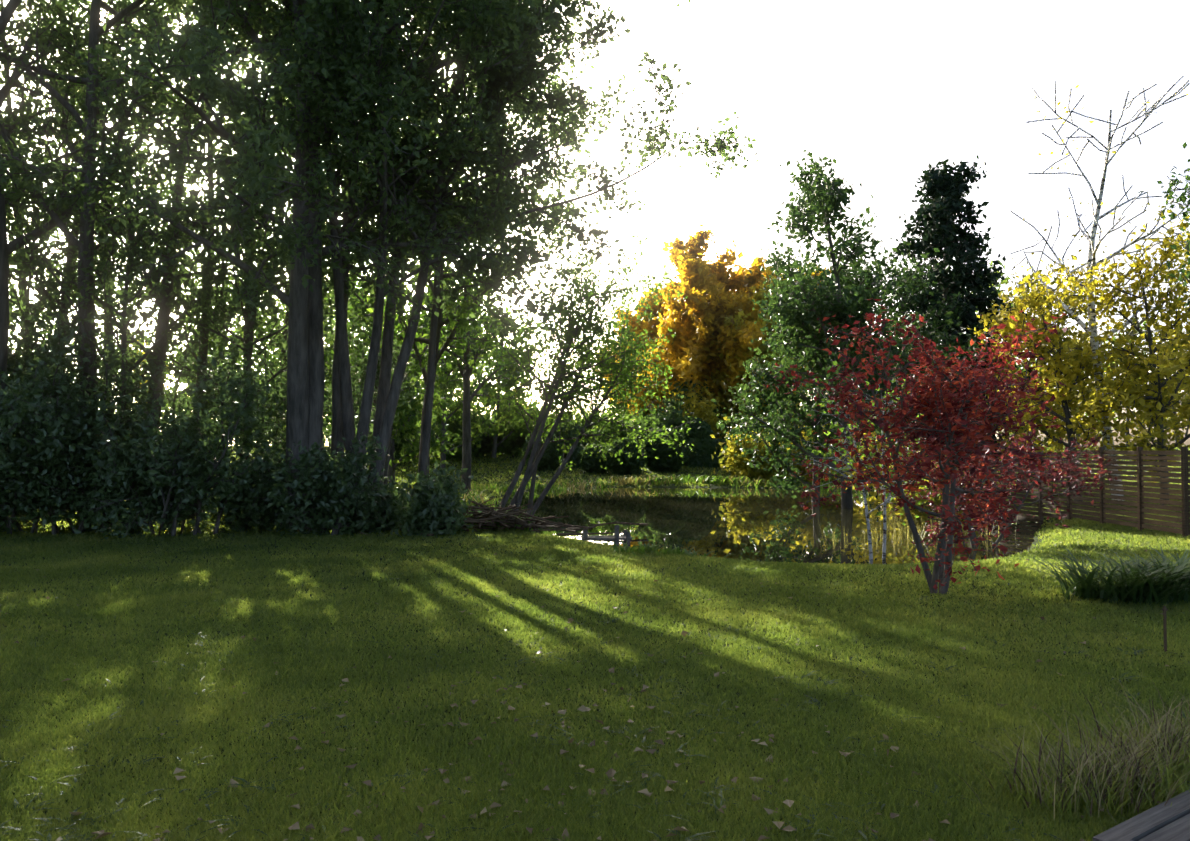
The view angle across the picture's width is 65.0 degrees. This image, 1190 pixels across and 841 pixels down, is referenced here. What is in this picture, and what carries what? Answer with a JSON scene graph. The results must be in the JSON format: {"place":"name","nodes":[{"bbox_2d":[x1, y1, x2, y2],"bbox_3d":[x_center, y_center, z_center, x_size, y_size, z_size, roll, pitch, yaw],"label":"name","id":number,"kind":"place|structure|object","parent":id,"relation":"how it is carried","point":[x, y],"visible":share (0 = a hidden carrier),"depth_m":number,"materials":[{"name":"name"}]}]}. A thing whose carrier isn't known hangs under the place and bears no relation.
{"place":"outdoors","nodes":[
{"label":"outdoors","id":0,"kind":"place"},
{"bbox_2d":[0,446,1189,840],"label":"lawn grass","id":1,"kind":"structure","parent":0,"point":[978,710],"depth_m":7.19,"materials":[{"name":"green plant"}]},
{"bbox_2d":[0,448,1189,840],"bbox_3d":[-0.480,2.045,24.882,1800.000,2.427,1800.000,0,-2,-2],"label":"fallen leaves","id":2,"kind":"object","parent":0,"point":[482,478],"depth_m":8.94,"materials":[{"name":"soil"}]},
{"bbox_2d":[0,398,48,531],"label":"shrub","id":3,"kind":"object","parent":2,"relation":"on","point":[1,527],"visible":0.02,"depth_m":19.75,"materials":[{"name":"green plant"}]},
{"bbox_2d":[0,354,93,534],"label":"shrub","id":4,"kind":"object","parent":2,"relation":"on","point":[10,503],"visible":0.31,"depth_m":18.84,"materials":[{"name":"green plant"}]},
{"bbox_2d":[6,208,106,397],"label":"understorey tree","id":5,"kind":"object","parent":2,"relation":"on","point":[21,307],"visible":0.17,"depth_m":23.12,"materials":[{"name":"green plant"}]},
{"bbox_2d":[7,338,117,525],"bbox_3d":[-14.217,-0.309,21.497,7.627,6.223,5.189,-1,-2,20],"label":"shrub","id":6,"kind":"object","parent":2,"relation":"on","point":[85,359],"visible":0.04,"depth_m":20.25,"materials":[{"name":"green plant"}]},
{"bbox_2d":[0,0,133,369],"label":"tree grove","id":7,"kind":"object","parent":2,"relation":"on","point":[8,98],"visible":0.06,"depth_m":26.23,"materials":[{"name":"green plant"}]},
{"bbox_2d":[0,344,148,522],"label":"shrub","id":8,"kind":"object","parent":2,"relation":"on","point":[107,401],"visible":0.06,"depth_m":22.99,"materials":[{"name":"green plant"}]},
{"bbox_2d":[0,0,167,286],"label":"tree grove","id":9,"kind":"object","parent":2,"relation":"on","point":[39,132],"visible":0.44,"depth_m":21.52,"materials":[{"name":"green plant"}]},
{"bbox_2d":[0,304,178,534],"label":"shrub","id":10,"kind":"object","parent":2,"relation":"on","point":[62,414],"visible":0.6,"depth_m":19.17,"materials":[{"name":"green plant"}]},
{"bbox_2d":[0,0,208,525],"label":"tree grove","id":11,"kind":"object","parent":2,"relation":"on","point":[87,126],"visible":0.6,"depth_m":21.23,"materials":[{"name":"green plant"}]},
{"bbox_2d":[7,400,207,534],"bbox_3d":[-10.088,1.366,19.852,3.356,3.623,3.610,0,-2,-2],"label":"shrub","id":12,"kind":"object","parent":2,"relation":"on","point":[74,495],"visible":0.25,"depth_m":18.97,"materials":[{"name":"green plant"}]},
{"bbox_2d":[0,0,217,421],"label":"tree grove","id":13,"kind":"object","parent":2,"relation":"on","point":[113,290],"visible":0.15,"depth_m":25.80,"materials":[{"name":"green plant"}]},
{"bbox_2d":[0,0,222,525],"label":"tree grove","id":14,"kind":"object","parent":2,"relation":"on","point":[13,81],"visible":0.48,"depth_m":20.06,"materials":[{"name":"green plant"}]},
{"bbox_2d":[7,277,219,522],"bbox_3d":[-12.133,-0.467,22.381,5.236,6.200,5.574,0,-2,14],"label":"shrub","id":15,"kind":"object","parent":2,"relation":"on","point":[37,352],"visible":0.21,"depth_m":21.61,"materials":[{"name":"green plant"}]},
{"bbox_2d":[0,0,248,519],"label":"tree grove","id":16,"kind":"object","parent":2,"relation":"on","point":[80,101],"visible":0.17,"depth_m":22.83,"materials":[{"name":"green plant"}]},
{"bbox_2d":[6,116,249,519],"bbox_3d":[-11.001,-2.329,22.314,5.340,9.903,6.780,0,-2,14],"label":"understorey tree","id":17,"kind":"object","parent":2,"relation":"on","point":[41,262],"visible":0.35,"depth_m":21.47,"materials":[{"name":"green plant"}]},
{"bbox_2d":[4,0,289,522],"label":"tree grove","id":18,"kind":"object","parent":2,"relation":"on","point":[143,253],"visible":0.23,"depth_m":21.35,"materials":[{"name":"green plant"}]},
{"bbox_2d":[112,340,182,413],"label":"tree","id":19,"kind":"object","parent":2,"relation":"on","point":[142,368],"visible":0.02,"depth_m":85.12,"materials":[{"name":"green plant"}]},
{"bbox_2d":[72,396,246,539],"bbox_3d":[-8.699,1.161,19.350,3.276,3.357,2.929,0,-2,-2],"label":"shrub","id":20,"kind":"object","parent":2,"relation":"on","point":[189,495],"visible":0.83,"depth_m":18.82,"materials":[{"name":"green plant"}]},
{"bbox_2d":[75,355,280,535],"bbox_3d":[-8.750,0.574,19.786,3.976,3.972,3.414,1,-2,-20],"label":"shrub","id":21,"kind":"object","parent":2,"relation":"on","point":[232,431],"visible":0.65,"depth_m":19.33,"materials":[{"name":"green plant"}]},
{"bbox_2d":[62,0,332,515],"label":"tree grove","id":22,"kind":"object","parent":2,"relation":"on","point":[205,348],"visible":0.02,"depth_m":24.79,"materials":[{"name":"green plant"}]},
{"bbox_2d":[101,263,327,518],"bbox_3d":[-9.840,-0.532,23.716,4.935,7.678,7.242,1,-2,-32],"label":"tree","id":23,"kind":"object","parent":2,"relation":"on","point":[235,352],"visible":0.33,"depth_m":23.13,"materials":[{"name":"green plant"}]},
{"bbox_2d":[187,434,287,532],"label":"shrub","id":24,"kind":"object","parent":2,"relation":"on","point":[256,521],"visible":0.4,"depth_m":20.01,"materials":[{"name":"green plant"}]},
{"bbox_2d":[162,271,325,454],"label":"tree","id":25,"kind":"object","parent":2,"relation":"on","point":[213,347],"visible":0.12,"depth_m":48.25,"materials":[{"name":"green plant"}]},
{"bbox_2d":[128,154,366,519],"bbox_3d":[-8.159,-2.161,23.439,5.611,9.617,4.930,1,-2,-41],"label":"understorey tree","id":26,"kind":"object","parent":2,"relation":"on","point":[171,300],"visible":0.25,"depth_m":22.98,"materials":[{"name":"green plant"}]},
{"bbox_2d":[135,0,361,516],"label":"tree grove","id":27,"kind":"object","parent":2,"relation":"on","point":[250,259],"visible":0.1,"depth_m":22.86,"materials":[{"name":"green plant"}]},
{"bbox_2d":[0,0,523,529],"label":"tree grove","id":28,"kind":"object","parent":2,"relation":"on","point":[306,376],"visible":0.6,"depth_m":18.93,"materials":[{"name":"green plant"}]},
{"bbox_2d":[166,10,386,467],"bbox_3d":[-8.265,-6.340,27.204,7.027,18.195,6.814,-1,-2,41],"label":"tree grove","id":29,"kind":"object","parent":2,"relation":"on","point":[287,309],"depth_m":26.52,"materials":[{"name":"green plant"}]},
{"bbox_2d":[232,423,349,532],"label":"shrub","id":30,"kind":"object","parent":2,"relation":"on","point":[265,456],"visible":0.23,"depth_m":20.00,"materials":[{"name":"green plant"}]},
{"bbox_2d":[240,296,349,446],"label":"tree","id":31,"kind":"object","parent":2,"relation":"on","point":[268,327],"visible":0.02,"depth_m":57.12,"materials":[{"name":"green plant"}]},
{"bbox_2d":[186,296,442,486],"bbox_3d":[-6.879,-0.358,24.123,5.747,6.266,5.682,0,-2,-2],"label":"thicket shrub","id":32,"kind":"object","parent":2,"relation":"on","point":[357,397],"visible":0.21,"depth_m":24.14,"materials":[{"name":"green plant"}]},
{"bbox_2d":[255,259,391,447],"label":"tree","id":33,"kind":"object","parent":2,"relation":"on","point":[325,360],"visible":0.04,"depth_m":51.18,"materials":[{"name":"green plant"}]},
{"bbox_2d":[258,432,399,535],"bbox_3d":[-5.396,1.551,19.243,2.764,2.642,2.397,1,-2,-42],"label":"shrub","id":34,"kind":"object","parent":2,"relation":"on","point":[336,494],"visible":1,"depth_m":19.12,"materials":[{"name":"green plant"}]},
{"bbox_2d":[355,477,410,532],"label":"shrub","id":35,"kind":"object","parent":2,"relation":"on","point":[391,523],"visible":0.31,"depth_m":20.07,"materials":[{"name":"green plant"}]},
{"bbox_2d":[213,0,559,467],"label":"tree grove","id":36,"kind":"object","parent":2,"relation":"on","point":[337,433],"visible":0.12,"depth_m":22.09,"materials":[{"name":"green plant"}]},
{"bbox_2d":[256,2,517,489],"bbox_3d":[-6.133,-6.110,25.797,8.418,17.674,6.314,-1,-2,39],"label":"tree grove","id":37,"kind":"object","parent":2,"relation":"on","point":[375,401],"visible":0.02,"depth_m":25.63,"materials":[{"name":"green plant"}]},
{"bbox_2d":[323,279,460,482],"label":"tree","id":38,"kind":"object","parent":2,"relation":"on","point":[404,420],"visible":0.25,"depth_m":45.67,"materials":[{"name":"green plant"}]},
{"bbox_2d":[367,425,416,462],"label":"bush","id":39,"kind":"object","parent":2,"relation":"on","point":[398,447],"visible":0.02,"depth_m":57.78,"materials":[{"name":"green plant"}]},
{"bbox_2d":[324,188,499,487],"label":"tree","id":40,"kind":"object","parent":2,"relation":"on","point":[368,314],"visible":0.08,"depth_m":40.03,"materials":[{"name":"green plant"}]},
{"bbox_2d":[262,0,595,483],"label":"tree grove","id":41,"kind":"object","parent":2,"relation":"on","point":[559,102],"visible":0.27,"depth_m":22.17,"materials":[{"name":"green plant"}]},
{"bbox_2d":[386,456,481,536],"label":"shrub","id":42,"kind":"object","parent":2,"relation":"on","point":[433,506],"visible":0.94,"depth_m":19.08,"materials":[{"name":"green plant"}]},
{"bbox_2d":[392,347,490,456],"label":"tree","id":43,"kind":"object","parent":2,"relation":"on","point":[439,367],"depth_m":62.37,"materials":[{"name":"green plant"}]},
{"bbox_2d":[130,0,764,488],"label":"tree grove","id":44,"kind":"object","parent":2,"relation":"on","point":[492,26],"visible":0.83,"depth_m":20.18,"materials":[{"name":"green plant"}]},
{"bbox_2d":[430,409,483,460],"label":"bush","id":45,"kind":"object","parent":2,"relation":"on","point":[452,428],"visible":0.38,"depth_m":60.11,"materials":[{"name":"green plant"}]},
{"bbox_2d":[400,265,524,468],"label":"tree","id":46,"kind":"object","parent":2,"relation":"on","point":[450,379],"visible":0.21,"depth_m":54.71,"materials":[{"name":"green plant"}]},
{"bbox_2d":[366,98,567,477],"bbox_3d":[-4.603,-3.857,29.283,6.836,13.346,5.022,-1,-2,42],"label":"tree","id":47,"kind":"object","parent":2,"relation":"on","point":[461,322],"visible":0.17,"depth_m":29.20,"materials":[{"name":"green plant"}]},
{"bbox_2d":[400,219,543,494],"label":"tree","id":48,"kind":"object","parent":2,"relation":"on","point":[466,429],"visible":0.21,"depth_m":34.55,"materials":[{"name":"green plant"}]},
{"bbox_2d":[307,497,647,535],"bbox_3d":[-2.529,2.088,20.522,7.117,0.711,3.538,0,-2,8],"label":"brush pile","id":49,"kind":"object","parent":2,"relation":"on","point":[501,516],"visible":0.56,"depth_m":20.47,"materials":[{"name":"brown wood"}]},
{"bbox_2d":[471,407,506,457],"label":"bush","id":50,"kind":"object","parent":2,"relation":"on","point":[485,443],"visible":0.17,"depth_m":61.91,"materials":[{"name":"green plant"}]},
{"bbox_2d":[434,301,551,457],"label":"tree","id":51,"kind":"object","parent":2,"relation":"on","point":[525,329],"visible":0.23,"depth_m":61.26,"materials":[{"name":"green plant"}]},
{"bbox_2d":[491,404,526,454],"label":"bush","id":52,"kind":"object","parent":2,"relation":"on","point":[512,446],"visible":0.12,"depth_m":63.74,"materials":[{"name":"green plant"}]},
{"bbox_2d":[507,406,562,455],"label":"bush","id":53,"kind":"object","parent":2,"relation":"on","point":[521,444],"visible":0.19,"depth_m":63.50,"materials":[{"name":"green plant"}]},
{"bbox_2d":[472,351,631,512],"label":"leaning tree","id":54,"kind":"object","parent":2,"relation":"on","point":[554,405],"visible":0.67,"depth_m":26.24,"materials":[{"name":"green plant"}]},
{"bbox_2d":[449,253,672,509],"bbox_3d":[-0.642,-0.711,24.464,6.201,7.694,3.963,1,-2,-19],"label":"leaning tree","id":55,"kind":"object","parent":2,"relation":"on","point":[597,332],"visible":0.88,"depth_m":24.69,"materials":[{"name":"green plant"}]},
{"bbox_2d":[0,535,1168,840],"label":"fallen leaves","id":56,"kind":"object","parent":2,"relation":"on","point":[504,783],"visible":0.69,"depth_m":5.15,"materials":[{"name":"brown plant"}]},
{"bbox_2d":[506,263,673,512],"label":"leaning tree","id":57,"kind":"object","parent":2,"relation":"on","point":[549,436],"visible":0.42,"depth_m":25.69,"materials":[{"name":"green plant"}]},
{"bbox_2d":[498,229,687,509],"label":"leaning tree","id":58,"kind":"object","parent":2,"relation":"on","point":[551,293],"visible":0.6,"depth_m":25.50,"materials":[{"name":"green plant"}]},
{"bbox_2d":[0,531,1189,840],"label":"lawn weeds","id":59,"kind":"object","parent":2,"relation":"on","point":[16,803],"visible":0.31,"depth_m":5.12,"materials":[{"name":"green plant"}]},
{"bbox_2d":[581,525,631,544],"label":"wooden jetty","id":60,"kind":"object","parent":2,"relation":"on","point":[625,537],"visible":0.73,"depth_m":18.81,"materials":[{"name":"grey wood"}]},
{"bbox_2d":[527,305,700,517],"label":"leaning tree","id":61,"kind":"object","parent":2,"relation":"on","point":[593,415],"visible":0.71,"depth_m":25.72,"materials":[{"name":"green plant"}]},
{"bbox_2d":[588,404,645,445],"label":"bush","id":62,"kind":"object","parent":2,"relation":"on","point":[612,430],"visible":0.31,"depth_m":61.42,"materials":[{"name":"green plant"}]},
{"bbox_2d":[522,416,768,475],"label":"clipped hedge","id":63,"kind":"object","parent":2,"relation":"on","point":[703,441],"visible":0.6,"depth_m":52.80,"materials":[{"name":"green plant"}]},
{"bbox_2d":[624,394,696,441],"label":"shrub","id":64,"kind":"object","parent":2,"relation":"on","point":[663,419],"visible":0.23,"depth_m":57.14,"materials":[{"name":"green plant"}]},
{"bbox_2d":[610,273,735,413],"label":"golden tree","id":65,"kind":"object","parent":2,"relation":"on","point":[643,325],"visible":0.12,"depth_m":70.29,"materials":[{"name":"green plant"}]},
{"bbox_2d":[657,375,737,438],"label":"shrub","id":66,"kind":"object","parent":2,"relation":"on","point":[684,388],"visible":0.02,"depth_m":61.86,"materials":[{"name":"green plant"}]},
{"bbox_2d":[396,473,1016,560],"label":"pond edge plants","id":67,"kind":"object","parent":2,"relation":"on","point":[647,480],"visible":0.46,"depth_m":40.53,"materials":[{"name":"green plant"}]},
{"bbox_2d":[678,380,738,438],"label":"golden shrub","id":68,"kind":"object","parent":2,"relation":"on","point":[710,418],"visible":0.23,"depth_m":60.20,"materials":[{"name":"green plant"}]},
{"bbox_2d":[595,224,830,420],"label":"yellow tree","id":69,"kind":"object","parent":2,"relation":"on","point":[707,305],"visible":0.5,"depth_m":62.44,"materials":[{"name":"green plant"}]},
{"bbox_2d":[667,263,825,433],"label":"golden tree","id":70,"kind":"object","parent":2,"relation":"on","point":[717,378],"visible":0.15,"depth_m":61.65,"materials":[{"name":"green plant"}]},
{"bbox_2d":[710,416,791,480],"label":"golden shrub","id":71,"kind":"object","parent":2,"relation":"on","point":[743,469],"visible":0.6,"depth_m":47.53,"materials":[{"name":"yellow plant"}]},
{"bbox_2d":[723,379,811,439],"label":"golden shrub","id":72,"kind":"object","parent":2,"relation":"on","point":[734,405],"visible":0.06,"depth_m":60.24,"materials":[{"name":"green plant"}]},
{"bbox_2d":[766,425,834,483],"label":"golden shrub","id":73,"kind":"object","parent":2,"relation":"on","point":[802,468],"visible":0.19,"depth_m":46.85,"materials":[{"name":"green plant"}]},
{"bbox_2d":[711,235,908,501],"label":"green tree","id":74,"kind":"object","parent":2,"relation":"on","point":[804,417],"visible":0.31,"depth_m":33.65,"materials":[{"name":"green plant"}]},
{"bbox_2d":[793,393,870,480],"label":"golden shrub","id":75,"kind":"object","parent":2,"relation":"on","point":[832,455],"depth_m":47.70,"materials":[{"name":"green plant"}]},
{"bbox_2d":[719,150,983,507],"bbox_3d":[8.557,-2.693,30.590,7.786,12.509,6.290,1,-2,-33],"label":"green tree","id":76,"kind":"object","parent":2,"relation":"on","point":[807,304],"visible":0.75,"depth_m":29.52,"materials":[{"name":"green plant"}]},
{"bbox_2d":[791,361,939,559],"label":"birch tree","id":77,"kind":"object","parent":2,"relation":"on","point":[839,469],"visible":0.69,"depth_m":16.46,"materials":[{"name":"green plant"}]},
{"bbox_2d":[805,378,932,557],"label":"birch tree","id":78,"kind":"object","parent":2,"relation":"on","point":[884,509],"visible":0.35,"depth_m":16.66,"materials":[{"name":"green plant"}]},
{"bbox_2d":[837,426,937,517],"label":"golden shrub","id":79,"kind":"object","parent":2,"relation":"on","point":[875,501],"visible":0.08,"depth_m":27.41,"materials":[{"name":"green plant"}]},
{"bbox_2d":[814,248,986,457],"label":"green tree","id":80,"kind":"object","parent":2,"relation":"on","point":[895,295],"visible":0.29,"depth_m":35.78,"materials":[{"name":"green plant"}]},
{"bbox_2d":[758,298,1066,594],"bbox_3d":[4.021,0.443,12.050,3.707,3.831,4.867,-1,-2,25],"label":"red maple tree","id":81,"kind":"object","parent":2,"relation":"on","point":[940,406],"visible":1,"depth_m":11.45,"materials":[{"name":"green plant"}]},
{"bbox_2d":[879,455,1002,524],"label":"golden shrub","id":82,"kind":"object","parent":2,"relation":"on","point":[936,500],"visible":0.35,"depth_m":24.57,"materials":[{"name":"yellow plant"}]},
{"bbox_2d":[866,155,1045,495],"bbox_3d":[14.748,-3.429,38.430,7.436,14.972,8.038,-1,-2,19],"label":"conifer tree","id":83,"kind":"object","parent":2,"relation":"on","point":[940,227],"visible":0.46,"depth_m":37.90,"materials":[{"name":"green plant"}]},
{"bbox_2d":[893,420,1116,546],"bbox_3d":[8.111,1.287,18.970,4.186,3.327,4.387,0,-2,-2],"label":"shrub","id":84,"kind":"object","parent":2,"relation":"on","point":[1059,467],"visible":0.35,"depth_m":18.02,"materials":[{"name":"plant"}]},
{"bbox_2d":[961,260,1062,372],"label":"tree","id":85,"kind":"object","parent":2,"relation":"on","point":[1007,278],"depth_m":77.38,"materials":[{"name":"yellow plant"}]},
{"bbox_2d":[970,261,1122,493],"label":"yellow tree","id":86,"kind":"object","parent":2,"relation":"on","point":[1082,298],"visible":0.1,"depth_m":35.33,"materials":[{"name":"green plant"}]},
{"bbox_2d":[918,677,1189,835],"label":"dry grass tuft","id":87,"kind":"object","parent":2,"relation":"on","point":[1116,776],"visible":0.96,"depth_m":5.01,"materials":[{"name":"green plant"}]},
{"bbox_2d":[967,255,1174,500],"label":"yellow tree","id":88,"kind":"object","parent":2,"relation":"on","point":[1033,301],"visible":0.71,"depth_m":30.13,"materials":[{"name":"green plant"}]},
{"bbox_2d":[1037,328,1118,444],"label":"tree","id":89,"kind":"object","parent":2,"relation":"on","point":[1078,340],"visible":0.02,"depth_m":103.33,"materials":[{"name":"yellow plant"}]},
{"bbox_2d":[985,446,1189,536],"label":"slatted fence","id":90,"kind":"object","parent":2,"relation":"on","point":[1183,486],"visible":0.65,"depth_m":21.02,"materials":[{"name":"brown wood"}]},
{"bbox_2d":[1000,75,1189,500],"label":"bare birch tree","id":91,"kind":"object","parent":2,"relation":"on","point":[1090,263],"visible":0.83,"depth_m":29.95,"materials":[{"name":"grey plant"}]},
{"bbox_2d":[1018,545,1189,606],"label":"plant clump","id":92,"kind":"object","parent":2,"relation":"on","point":[1164,581],"visible":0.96,"depth_m":11.10,"materials":[{"name":"green plant"}]},
{"bbox_2d":[1055,224,1189,504],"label":"yellow tree","id":93,"kind":"object","parent":2,"relation":"on","point":[1159,398],"visible":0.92,"depth_m":28.12,"materials":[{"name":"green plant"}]},
{"bbox_2d":[1085,321,1168,444],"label":"tree","id":94,"kind":"object","parent":2,"relation":"on","point":[1127,419],"visible":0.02,"depth_m":110.10,"materials":[{"name":"yellow plant"}]},
{"bbox_2d":[1093,789,1189,840],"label":"deck timber","id":95,"kind":"object","parent":2,"relation":"on","point":[1168,821],"visible":1,"depth_m":4.36,"materials":[{"name":"grey wood"}]},
{"bbox_2d":[1097,195,1189,447],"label":"yellow tree","id":96,"kind":"object","parent":2,"relation":"on","point":[1185,226],"visible":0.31,"depth_m":31.30,"materials":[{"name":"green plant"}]},
{"bbox_2d":[1130,331,1189,442],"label":"tree","id":97,"kind":"object","parent":2,"relation":"on","point":[1177,423],"depth_m":99.32,"materials":[{"name":"yellow plant"}]},
{"bbox_2d":[1138,142,1189,305],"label":"tree","id":98,"kind":"object","parent":2,"relation":"on","point":[1176,182],"visible":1,"depth_m":23.59,"materials":[{"name":"green plant"}]},
{"bbox_2d":[1162,606,1167,651],"bbox_3d":[5.109,1.924,8.364,0.040,0.520,0.024,0,-2,-2],"label":"wooden stake","id":99,"kind":"object","parent":2,"relation":"on","point":[1164,609],"visible":0.82,"depth_m":8.36,"materials":[{"name":"brown wood"}]},
{"bbox_2d":[0,0,1189,445],"label":"sky","id":100,"kind":"structure","parent":0,"point":[887,90],"materials":[{"name":"white"}]},
{"bbox_2d":[484,487,1044,564],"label":"pond water","id":101,"kind":"structure","parent":0,"point":[753,524],"depth_m":23.74,"materials":[{"name":"green liquid"}]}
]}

